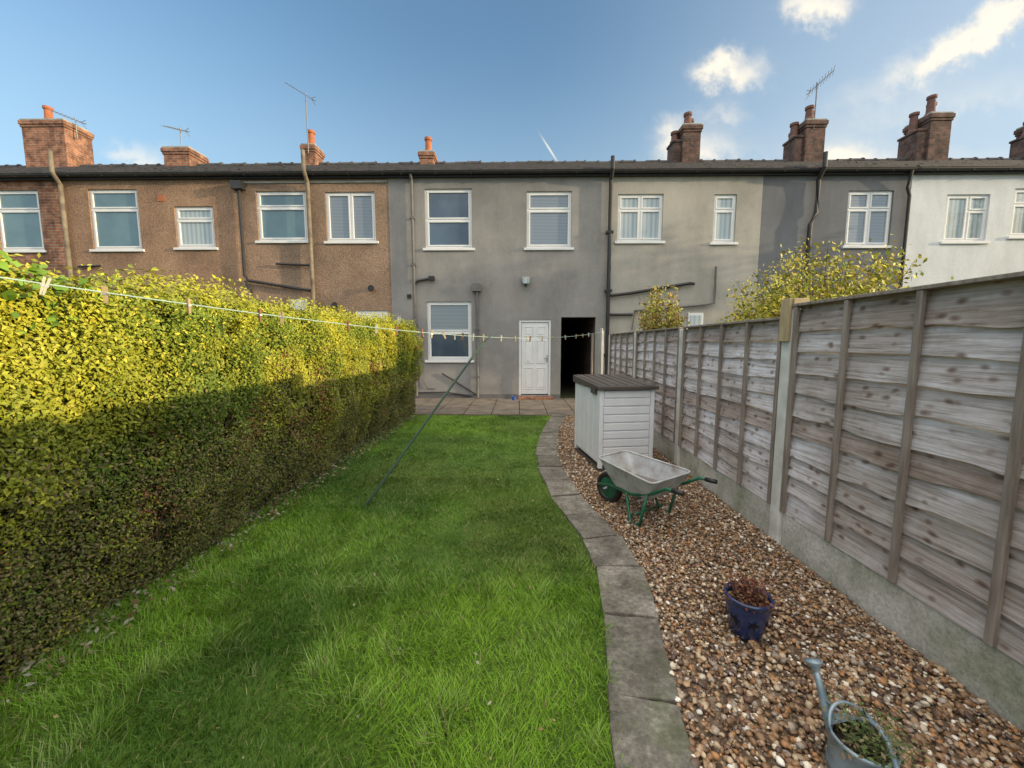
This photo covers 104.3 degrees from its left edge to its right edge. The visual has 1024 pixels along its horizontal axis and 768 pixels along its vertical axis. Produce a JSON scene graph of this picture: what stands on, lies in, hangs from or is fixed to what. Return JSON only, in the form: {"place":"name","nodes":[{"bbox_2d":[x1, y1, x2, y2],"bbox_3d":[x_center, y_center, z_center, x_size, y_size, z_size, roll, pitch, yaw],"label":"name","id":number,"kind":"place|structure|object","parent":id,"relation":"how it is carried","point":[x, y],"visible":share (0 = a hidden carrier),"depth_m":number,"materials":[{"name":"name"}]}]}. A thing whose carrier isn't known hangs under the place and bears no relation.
{"place":"outdoors","nodes":[
{"label":"outdoors","id":0,"kind":"place"},
{"bbox_2d":[0,414,631,767],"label":"lawn","id":1,"kind":"structure","parent":0,"point":[436,601],"depth_m":2.03,"materials":[{"name":"green plant"}]},
{"bbox_2d":[365,333,490,504],"bbox_3d":[-0.843,0.280,4.323,0.049,1.673,1.682,5,8,43],"label":"clothes prop","id":2,"kind":"object","parent":1,"relation":"on","point":[418,432],"visible":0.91,"depth_m":4.22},
{"bbox_2d":[251,377,574,507],"bbox_3d":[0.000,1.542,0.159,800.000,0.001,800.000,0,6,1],"label":"ground","id":3,"kind":"structure","parent":0,"point":[567,388],"depth_m":13.02,"materials":[{"name":"soil"}]},
{"bbox_2d":[0,181,67,285],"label":"wall","id":4,"kind":"structure","parent":3,"relation":"on","point":[51,222],"depth_m":10.75,"materials":[{"name":"brick"}]},
{"bbox_2d":[0,191,47,252],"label":"window frame","id":5,"kind":"object","parent":4,"relation":"attached to","point":[5,249],"visible":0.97,"depth_m":10.77,"materials":[{"name":"white plastic"}]},
{"bbox_2d":[0,194,37,207],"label":"pane","id":6,"kind":"object","parent":5,"relation":"attached to","point":[20,201],"visible":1,"depth_m":10.75,"materials":[{"name":"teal glass"}]},
{"bbox_2d":[2,213,41,246],"bbox_3d":[-13.303,-4.181,10.830,1.044,0.905,0.001,0,6,1],"label":"pane","id":7,"kind":"object","parent":5,"relation":"attached to","point":[22,230],"visible":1,"depth_m":10.83,"materials":[{"name":"teal glass"}]},
{"bbox_2d":[0,177,60,180],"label":"fascia","id":8,"kind":"structure","parent":4,"relation":"attached to","point":[30,179],"depth_m":10.53,"materials":[{"name":"black plastic"}]},
{"bbox_2d":[0,174,52,178],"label":"gutter","id":9,"kind":"object","parent":8,"relation":"attached to","point":[22,175],"visible":0.95,"depth_m":10.41,"materials":[{"name":"black plastic"}]},
{"bbox_2d":[0,163,163,173],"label":"roof","id":10,"kind":"structure","parent":4,"relation":"on","point":[13,169],"depth_m":13.48,"materials":[{"name":"stone"}]},
{"bbox_2d":[17,118,93,173],"bbox_3d":[-16.008,-7.819,14.136,1.600,2.550,1.000,0,6,1],"label":"chimney stack","id":11,"kind":"object","parent":10,"relation":"on","point":[41,136],"visible":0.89,"depth_m":13.67,"materials":[{"name":"brick"}]},
{"bbox_2d":[62,180,242,309],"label":"wall","id":12,"kind":"structure","parent":3,"relation":"on","point":[158,229],"depth_m":10.71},
{"bbox_2d":[47,149,164,286],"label":"drainpipes","id":13,"kind":"object","parent":12,"relation":"attached to","point":[63,209],"visible":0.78,"depth_m":10.58,"materials":[{"name":"paint"}]},
{"bbox_2d":[89,190,144,251],"bbox_3d":[-10.649,-4.382,10.710,1.480,1.625,0.155,0,6,1],"label":"window frame","id":14,"kind":"object","parent":12,"relation":"attached to","point":[94,209],"visible":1,"depth_m":10.70,"materials":[{"name":"white plastic"}]},
{"bbox_2d":[94,194,135,206],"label":"pane","id":15,"kind":"object","parent":14,"relation":"attached to","point":[114,200],"visible":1,"depth_m":10.69,"materials":[{"name":"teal glass"}]},
{"bbox_2d":[95,212,139,245],"bbox_3d":[-10.649,-4.181,10.766,1.154,0.899,0.001,0,6,1],"label":"pane","id":16,"kind":"object","parent":14,"relation":"attached to","point":[117,228],"visible":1,"depth_m":10.77,"materials":[{"name":"teal glass"}]},
{"bbox_2d":[58,176,233,180],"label":"fascia","id":17,"kind":"structure","parent":12,"relation":"attached to","point":[148,178],"depth_m":10.47,"materials":[{"name":"black plastic"}]},
{"bbox_2d":[56,172,229,177],"bbox_3d":[-9.658,-5.453,10.389,4.630,0.068,0.130,0,6,1],"label":"gutter","id":18,"kind":"object","parent":17,"relation":"attached to","point":[172,174],"visible":1,"depth_m":10.35,"materials":[{"name":"black plastic"}]},
{"bbox_2d":[55,162,301,172],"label":"roof","id":19,"kind":"structure","parent":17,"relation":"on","point":[216,167],"depth_m":11.88,"materials":[{"name":"stone"}]},
{"bbox_2d":[160,146,208,165],"bbox_3d":[-11.509,-7.364,14.108,1.000,1.650,0.900,0,6,1],"label":"chimney stack","id":20,"kind":"object","parent":19,"relation":"on","point":[181,156],"visible":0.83,"depth_m":13.67,"materials":[{"name":"brick"}]},
{"bbox_2d":[173,207,217,249],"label":"window frame","id":21,"kind":"object","parent":12,"relation":"attached to","point":[179,220],"visible":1,"depth_m":10.68,"materials":[{"name":"white plastic"}]},
{"bbox_2d":[180,211,210,217],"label":"pane","id":22,"kind":"object","parent":21,"relation":"attached to","point":[195,214],"visible":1,"depth_m":10.69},
{"bbox_2d":[181,223,212,243],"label":"pane","id":23,"kind":"object","parent":21,"relation":"attached to","point":[196,233],"visible":1,"depth_m":10.74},
{"bbox_2d":[0,243,423,706],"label":"privet hedge","id":24,"kind":"object","parent":3,"relation":"on","point":[138,443],"visible":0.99,"depth_m":2.34,"materials":[{"name":"green plant"}]},
{"bbox_2d":[235,179,392,321],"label":"wall","id":25,"kind":"structure","parent":3,"relation":"on","point":[346,276],"depth_m":10.71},
{"bbox_2d":[255,192,307,242],"bbox_3d":[-6.130,-4.445,10.641,1.480,1.345,0.155,0,6,1],"label":"window frame","id":26,"kind":"object","parent":25,"relation":"attached to","point":[281,207],"visible":0.92,"depth_m":10.63,"materials":[{"name":"white plastic"}]},
{"bbox_2d":[261,195,303,204],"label":"pane","id":27,"kind":"object","parent":26,"relation":"attached to","point":[284,200],"visible":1,"depth_m":10.63,"materials":[{"name":"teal glass"}]},
{"bbox_2d":[262,210,304,237],"bbox_3d":[-6.129,-4.292,10.693,1.154,0.714,0.001,0,6,1],"label":"pane","id":28,"kind":"object","parent":26,"relation":"attached to","point":[283,224],"visible":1,"depth_m":10.69,"materials":[{"name":"teal glass"}]},
{"bbox_2d":[230,149,387,312],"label":"drainpipes","id":29,"kind":"object","parent":25,"relation":"attached to","point":[238,186],"visible":0.91,"depth_m":10.52,"materials":[{"name":"paint"}]},
{"bbox_2d":[232,175,387,179],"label":"fascia","id":30,"kind":"structure","parent":25,"relation":"attached to","point":[311,177],"depth_m":10.41,"materials":[{"name":"black plastic"}]},
{"bbox_2d":[228,171,385,176],"bbox_3d":[-5.298,-5.447,10.330,4.090,0.068,0.130,0,6,1],"label":"gutter","id":31,"kind":"object","parent":30,"relation":"attached to","point":[348,173],"visible":1,"depth_m":10.29,"materials":[{"name":"black plastic"}]},
{"bbox_2d":[230,161,419,171],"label":"roof","id":32,"kind":"structure","parent":25,"relation":"on","point":[350,166],"depth_m":11.87,"materials":[{"name":"stone"}]},
{"bbox_2d":[300,143,324,171],"bbox_3d":[-6.984,-7.406,14.030,0.550,1.750,0.700,0,6,1],"label":"chimney stack","id":33,"kind":"object","parent":32,"relation":"on","point":[315,155],"visible":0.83,"depth_m":13.70,"materials":[{"name":"brick"}]},
{"bbox_2d":[324,192,378,243],"bbox_3d":[-4.290,-4.417,10.614,1.460,1.335,0.155,0,6,1],"label":"window frame","id":34,"kind":"object","parent":25,"relation":"attached to","point":[352,239],"visible":1,"depth_m":10.61,"materials":[{"name":"white plastic"}]},
{"bbox_2d":[330,196,349,237],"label":"pane","id":35,"kind":"object","parent":34,"relation":"attached to","point":[339,213],"visible":1,"depth_m":10.65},
{"bbox_2d":[353,196,372,237],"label":"pane","id":36,"kind":"object","parent":34,"relation":"attached to","point":[363,223],"visible":1,"depth_m":10.64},
{"bbox_2d":[356,311,387,321],"bbox_3d":[-3.820,-0.844,10.990,0.900,2.320,0.092,0,6,1],"label":"door","id":37,"kind":"structure","parent":25,"relation":"attached to","point":[371,312],"depth_m":10.86,"materials":[{"name":"white plastic"}]},
{"bbox_2d":[414,394,559,398],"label":"plinth","id":38,"kind":"structure","parent":3,"relation":"on","point":[497,396],"depth_m":10.99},
{"bbox_2d":[410,398,574,415],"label":"patio","id":39,"kind":"structure","parent":3,"relation":"on","point":[472,406],"depth_m":9.55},
{"bbox_2d":[518,396,552,400],"bbox_3d":[0.632,0.387,10.856,0.950,0.098,0.256,0,6,1],"label":"doorstep","id":40,"kind":"object","parent":39,"relation":"on","point":[535,397],"visible":0.72,"depth_m":10.73,"materials":[{"name":"brick"}]},
{"bbox_2d":[591,328,603,374],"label":"metal gate posts","id":41,"kind":"object","parent":39,"relation":"on","point":[601,350],"visible":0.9,"depth_m":9.38,"materials":[{"name":"grey metal"}]},
{"bbox_2d":[0,276,598,341],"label":"clothes line","id":42,"kind":"object","parent":41,"relation":"attached to","point":[45,286],"visible":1,"depth_m":2.30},
{"bbox_2d":[388,177,607,394],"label":"wall","id":43,"kind":"structure","parent":3,"relation":"on","point":[499,263],"depth_m":10.66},
{"bbox_2d":[397,174,480,397],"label":"drainpipes","id":44,"kind":"object","parent":43,"relation":"attached to","point":[476,288],"visible":0.88,"depth_m":10.67,"materials":[{"name":"black plastic"}]},
{"bbox_2d":[423,189,474,250],"bbox_3d":[-1.681,-4.347,10.566,1.380,1.585,0.155,0,6,1],"label":"window frame","id":45,"kind":"object","parent":43,"relation":"attached to","point":[429,247],"visible":1,"depth_m":10.57,"materials":[{"name":"white plastic"}]},
{"bbox_2d":[429,193,468,217],"bbox_3d":[-1.680,-4.733,10.561,1.054,0.629,0.001,0,6,1],"label":"pane","id":46,"kind":"object","parent":45,"relation":"attached to","point":[447,205],"visible":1,"depth_m":10.56,"materials":[{"name":"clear glass"}]},
{"bbox_2d":[429,223,468,244],"bbox_3d":[-1.680,-4.007,10.636,1.054,0.579,0.001,0,6,1],"label":"pane","id":47,"kind":"object","parent":45,"relation":"attached to","point":[448,233],"visible":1,"depth_m":10.64,"materials":[{"name":"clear glass"}]},
{"bbox_2d":[425,302,473,362],"bbox_3d":[-1.706,-1.412,10.869,1.350,1.645,0.155,0,6,1],"label":"window frame","id":48,"kind":"object","parent":43,"relation":"attached to","point":[431,359],"visible":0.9,"depth_m":10.88,"materials":[{"name":"white plastic"}]},
{"bbox_2d":[431,305,467,329],"bbox_3d":[-1.705,-1.814,10.864,1.024,0.659,0.001,0,6,1],"label":"pane","id":49,"kind":"object","parent":48,"relation":"attached to","point":[449,317],"visible":1,"depth_m":10.86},
{"bbox_2d":[431,334,468,356],"bbox_3d":[-1.705,-1.058,10.942,1.024,0.609,0.001,0,6,1],"label":"pane","id":50,"kind":"object","parent":48,"relation":"attached to","point":[448,346],"visible":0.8,"depth_m":10.94,"materials":[{"name":"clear glass"}]},
{"bbox_2d":[387,173,608,178],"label":"fascia","id":51,"kind":"structure","parent":43,"relation":"attached to","point":[502,175],"depth_m":10.32,"materials":[{"name":"black plastic"}]},
{"bbox_2d":[385,169,609,175],"bbox_3d":[-0.374,-5.437,10.238,5.760,0.068,0.130,0,6,1],"label":"gutter","id":52,"kind":"object","parent":51,"relation":"attached to","point":[505,172],"visible":1,"depth_m":10.20,"materials":[{"name":"black plastic"}]},
{"bbox_2d":[518,320,550,395],"bbox_3d":[0.624,-0.711,10.916,0.890,2.070,0.140,0,6,1],"label":"door","id":53,"kind":"structure","parent":43,"relation":"attached to","point":[534,366],"depth_m":10.91,"materials":[{"name":"white plastic"}]},
{"bbox_2d":[524,192,573,249],"bbox_3d":[0.977,-4.302,10.527,1.324,1.505,0.155,0,6,1],"label":"window frame","id":54,"kind":"object","parent":43,"relation":"attached to","point":[567,246],"visible":1,"depth_m":10.52,"materials":[{"name":"white plastic"}]},
{"bbox_2d":[530,213,567,244],"bbox_3d":[0.978,-4.122,10.581,0.998,0.819,0.001,0,6,1],"label":"pane","id":55,"kind":"object","parent":54,"relation":"attached to","point":[548,228],"visible":1,"depth_m":10.58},
{"bbox_2d":[530,196,567,207],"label":"pane","id":56,"kind":"object","parent":54,"relation":"attached to","point":[548,201],"visible":1,"depth_m":10.51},
{"bbox_2d":[603,155,614,374],"bbox_3d":[2.556,-2.668,10.493,0.180,6.250,0.289,0,6,1],"label":"soil pipe","id":57,"kind":"object","parent":43,"relation":"attached to","point":[609,232],"visible":0.84,"depth_m":10.46,"materials":[{"name":"black plastic"}]},
{"bbox_2d":[386,160,609,170],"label":"roof","id":58,"kind":"structure","parent":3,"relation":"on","point":[530,165],"depth_m":11.73,"materials":[{"name":"stone"}]},
{"bbox_2d":[418,150,438,170],"bbox_3d":[-2.920,-7.275,13.976,0.580,1.500,0.700,0,6,1],"label":"chimney stack","id":59,"kind":"object","parent":58,"relation":"on","point":[427,156],"visible":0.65,"depth_m":13.62,"materials":[{"name":"brick"}]},
{"bbox_2d":[560,317,594,384],"bbox_3d":[1.853,-1.060,14.444,0.930,2.240,6.990,0,6,1],"label":"passage","id":60,"kind":"object","parent":3,"relation":"on","point":[576,356],"visible":0.55,"depth_m":13.83,"materials":[{"name":"brick"}]},
{"bbox_2d":[634,282,689,330],"bbox_3d":[3.098,-0.672,8.209,1.145,2.752,1.160,0,6,1],"label":"garden tree","id":61,"kind":"object","parent":3,"relation":"on","point":[669,316],"visible":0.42,"depth_m":7.99,"materials":[{"name":"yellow plant"}]},
{"bbox_2d":[586,159,767,168],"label":"roof","id":62,"kind":"structure","parent":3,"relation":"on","point":[646,164],"depth_m":11.42,"materials":[{"name":"stone"}]},
{"bbox_2d":[666,123,702,168],"bbox_3d":[5.909,-7.633,13.793,0.960,2.250,0.850,0,6,1],"label":"chimney stack","id":63,"kind":"object","parent":62,"relation":"on","point":[684,146],"visible":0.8,"depth_m":13.40,"materials":[{"name":"brick"}]},
{"bbox_2d":[670,111,693,142],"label":"chimney pots","id":64,"kind":"object","parent":63,"relation":"on","point":[687,119],"visible":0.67,"depth_m":13.48,"materials":[{"name":"ceramic"}]},
{"bbox_2d":[604,176,763,368],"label":"wall","id":65,"kind":"structure","parent":3,"relation":"on","point":[686,252],"depth_m":10.53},
{"bbox_2d":[614,194,664,243],"bbox_3d":[3.369,-4.339,10.489,1.320,1.265,0.155,0,6,1],"label":"window frame","id":66,"kind":"object","parent":65,"relation":"attached to","point":[639,210],"visible":1,"depth_m":10.48,"materials":[{"name":"white plastic"}]},
{"bbox_2d":[620,212,636,237],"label":"pane","id":67,"kind":"object","parent":66,"relation":"attached to","point":[628,224],"visible":1,"depth_m":10.54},
{"bbox_2d":[621,198,637,207],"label":"pane","id":68,"kind":"object","parent":66,"relation":"attached to","point":[629,202],"visible":1,"depth_m":10.48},
{"bbox_2d":[642,212,658,237],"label":"pane","id":69,"kind":"object","parent":66,"relation":"attached to","point":[649,224],"visible":1,"depth_m":10.53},
{"bbox_2d":[643,198,658,206],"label":"pane","id":70,"kind":"object","parent":66,"relation":"attached to","point":[650,202],"visible":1,"depth_m":10.47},
{"bbox_2d":[610,266,716,329],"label":"drainpipes","id":71,"kind":"object","parent":65,"relation":"attached to","point":[695,318],"visible":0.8,"depth_m":10.58,"materials":[{"name":"black plastic"}]},
{"bbox_2d":[609,172,765,176],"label":"fascia","id":72,"kind":"structure","parent":65,"relation":"attached to","point":[689,174],"depth_m":10.25,"materials":[{"name":"black plastic"}]},
{"bbox_2d":[614,168,768,173],"bbox_3d":[4.506,-5.430,10.164,4.000,0.068,0.130,0,6,1],"label":"gutter","id":73,"kind":"object","parent":72,"relation":"attached to","point":[659,171],"visible":0.99,"depth_m":10.12,"materials":[{"name":"black plastic"}]},
{"bbox_2d":[710,195,737,244],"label":"window frame","id":74,"kind":"object","parent":65,"relation":"attached to","point":[730,241],"visible":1,"depth_m":10.45,"materials":[{"name":"white plastic"}]},
{"bbox_2d":[715,213,730,238],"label":"pane","id":75,"kind":"object","parent":74,"relation":"attached to","point":[723,223],"visible":1,"depth_m":10.51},
{"bbox_2d":[717,199,731,207],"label":"pane","id":76,"kind":"object","parent":74,"relation":"attached to","point":[724,203],"visible":1,"depth_m":10.45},
{"bbox_2d":[557,415,1023,767],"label":"gravel bed","id":77,"kind":"object","parent":3,"relation":"on","point":[748,704],"visible":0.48,"depth_m":1.93,"materials":[{"name":"gravel"}]},
{"bbox_2d":[573,374,658,471],"bbox_3d":[1.298,0.464,5.210,0.740,1.107,1.060,-1,6,-8],"label":"garden storage box","id":78,"kind":"object","parent":77,"relation":"on","point":[614,412],"visible":0.94,"depth_m":4.75,"materials":[{"name":"grey plastic"}]},
{"bbox_2d":[597,450,717,526],"bbox_3d":[1.166,0.941,3.553,0.556,0.498,1.073,-4,7,-34],"label":"wheelbarrow","id":79,"kind":"object","parent":77,"relation":"on","point":[631,473],"visible":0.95,"depth_m":3.57,"materials":[{"name":"metal"}]},
{"bbox_2d":[720,568,783,641],"bbox_3d":[1.228,1.155,2.084,0.274,0.333,0.285,-4,7,-31],"label":"blue plant pot","id":80,"kind":"object","parent":77,"relation":"on","point":[749,606],"visible":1,"depth_m":2.04,"materials":[{"name":"ceramic"}]},
{"bbox_2d":[803,657,935,767],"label":"watering can","id":81,"kind":"object","parent":77,"relation":"on","point":[854,741],"visible":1,"depth_m":1.37,"materials":[{"name":"metal"}]},
{"bbox_2d":[699,158,918,168],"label":"roof","id":82,"kind":"structure","parent":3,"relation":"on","point":[781,163],"depth_m":11.60,"materials":[{"name":"stone"}]},
{"bbox_2d":[782,118,828,161],"bbox_3d":[9.983,-7.676,13.722,1.010,2.350,0.900,0,6,1],"label":"chimney stack","id":83,"kind":"object","parent":82,"relation":"on","point":[807,143],"visible":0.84,"depth_m":13.31,"materials":[{"name":"brick"}]},
{"bbox_2d":[788,105,814,139],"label":"chimney pots","id":84,"kind":"object","parent":83,"relation":"on","point":[809,111],"visible":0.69,"depth_m":13.48,"materials":[{"name":"ceramic"}]},
{"bbox_2d":[608,271,1023,730],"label":"wooden panel fence","id":85,"kind":"object","parent":3,"relation":"on","point":[865,451],"visible":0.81,"depth_m":2.18,"materials":[{"name":"wood"}]},
{"bbox_2d":[755,175,911,318],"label":"wall","id":86,"kind":"structure","parent":3,"relation":"on","point":[788,205],"depth_m":10.40,"materials":[{"name":"paint"}]},
{"bbox_2d":[764,171,915,175],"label":"fascia","id":87,"kind":"structure","parent":86,"relation":"attached to","point":[838,173],"depth_m":10.20,"materials":[{"name":"black plastic"}]},
{"bbox_2d":[768,167,920,172],"bbox_3d":[8.400,-5.424,10.109,3.790,0.068,0.130,0,6,1],"label":"gutter","id":88,"kind":"object","parent":87,"relation":"attached to","point":[817,170],"visible":0.99,"depth_m":10.07,"materials":[{"name":"black plastic"}]},
{"bbox_2d":[803,151,913,296],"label":"drainpipes","id":89,"kind":"object","parent":86,"relation":"attached to","point":[818,183],"visible":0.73,"depth_m":10.26,"materials":[{"name":"black plastic"}]},
{"bbox_2d":[842,191,891,248],"bbox_3d":[9.303,-4.285,10.405,1.290,1.455,0.155,0,6,1],"label":"window frame","id":90,"kind":"object","parent":86,"relation":"attached to","point":[868,209],"visible":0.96,"depth_m":10.40,"materials":[{"name":"white plastic"}]},
{"bbox_2d":[847,212,864,242],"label":"pane","id":91,"kind":"object","parent":90,"relation":"attached to","point":[856,227],"visible":1,"depth_m":10.46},
{"bbox_2d":[850,195,866,206],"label":"pane","id":92,"kind":"object","parent":90,"relation":"attached to","point":[858,200],"visible":1,"depth_m":10.39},
{"bbox_2d":[868,212,885,242],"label":"pane","id":93,"kind":"object","parent":90,"relation":"attached to","point":[877,227],"visible":1,"depth_m":10.45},
{"bbox_2d":[871,195,887,206],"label":"pane","id":94,"kind":"object","parent":90,"relation":"attached to","point":[879,200],"visible":1,"depth_m":10.38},
{"bbox_2d":[715,234,953,322],"bbox_3d":[4.940,-0.753,6.479,3.048,3.270,3.201,0,6,1],"label":"golden shrub","id":95,"kind":"object","parent":3,"relation":"on","point":[772,309],"visible":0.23,"depth_m":5.97,"materials":[{"name":"yellow plant"}]},
{"bbox_2d":[903,174,1023,287],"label":"wall","id":96,"kind":"structure","parent":3,"relation":"on","point":[999,253],"depth_m":10.37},
{"bbox_2d":[939,195,989,243],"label":"window frame","id":97,"kind":"object","parent":96,"relation":"attached to","point":[964,239],"visible":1,"depth_m":10.35,"materials":[{"name":"white plastic"}]},
{"bbox_2d":[945,199,964,237],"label":"pane","id":98,"kind":"object","parent":97,"relation":"attached to","point":[955,214],"visible":1,"depth_m":10.39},
{"bbox_2d":[967,214,981,237],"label":"pane","id":99,"kind":"object","parent":97,"relation":"attached to","point":[974,225],"visible":1,"depth_m":10.40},
{"bbox_2d":[970,199,983,208],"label":"pane","id":100,"kind":"object","parent":97,"relation":"attached to","point":[976,203],"visible":1,"depth_m":10.34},
{"bbox_2d":[914,167,1023,174],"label":"fascia","id":101,"kind":"structure","parent":96,"relation":"attached to","point":[986,172],"depth_m":10.13,"materials":[{"name":"black plastic"}]},
{"bbox_2d":[827,157,1023,167],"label":"roof","id":102,"kind":"structure","parent":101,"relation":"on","point":[983,162],"depth_m":12.48,"materials":[{"name":"stone"}]},
{"bbox_2d":[897,111,955,166],"bbox_3d":[14.008,-7.744,13.648,1.060,2.500,1.000,0,6,1],"label":"chimney stack","id":103,"kind":"object","parent":102,"relation":"on","point":[928,138],"visible":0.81,"depth_m":13.21,"materials":[{"name":"brick"}]},
{"bbox_2d":[906,94,937,134],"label":"chimney pots","id":104,"kind":"object","parent":103,"relation":"on","point":[931,105],"visible":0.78,"depth_m":13.38,"materials":[{"name":"ceramic"}]},
{"bbox_2d":[1009,126,1023,159],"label":"chimney stack","id":105,"kind":"object","parent":102,"relation":"on","point":[1017,147],"visible":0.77,"depth_m":13.73,"materials":[{"name":"brick"}]},
{"bbox_2d":[919,166,1023,171],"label":"gutter","id":106,"kind":"object","parent":101,"relation":"attached to","point":[933,169],"visible":1,"depth_m":10.00,"materials":[{"name":"black plastic"}]},
{"bbox_2d":[1006,189,1023,238],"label":"window frame","id":107,"kind":"object","parent":96,"relation":"attached to","point":[1016,235],"visible":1,"depth_m":10.31,"materials":[{"name":"white plastic"}]},
{"bbox_2d":[1012,207,1023,232],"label":"pane","id":108,"kind":"object","parent":107,"relation":"attached to","point":[1018,223],"visible":1,"depth_m":10.37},
{"bbox_2d":[0,0,1023,165],"label":"sky","id":109,"kind":"structure","parent":0,"point":[487,80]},
{"bbox_2d":[536,413,696,767],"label":"stone path","id":110,"kind":"structure","parent":0,"point":[648,728],"depth_m":2.01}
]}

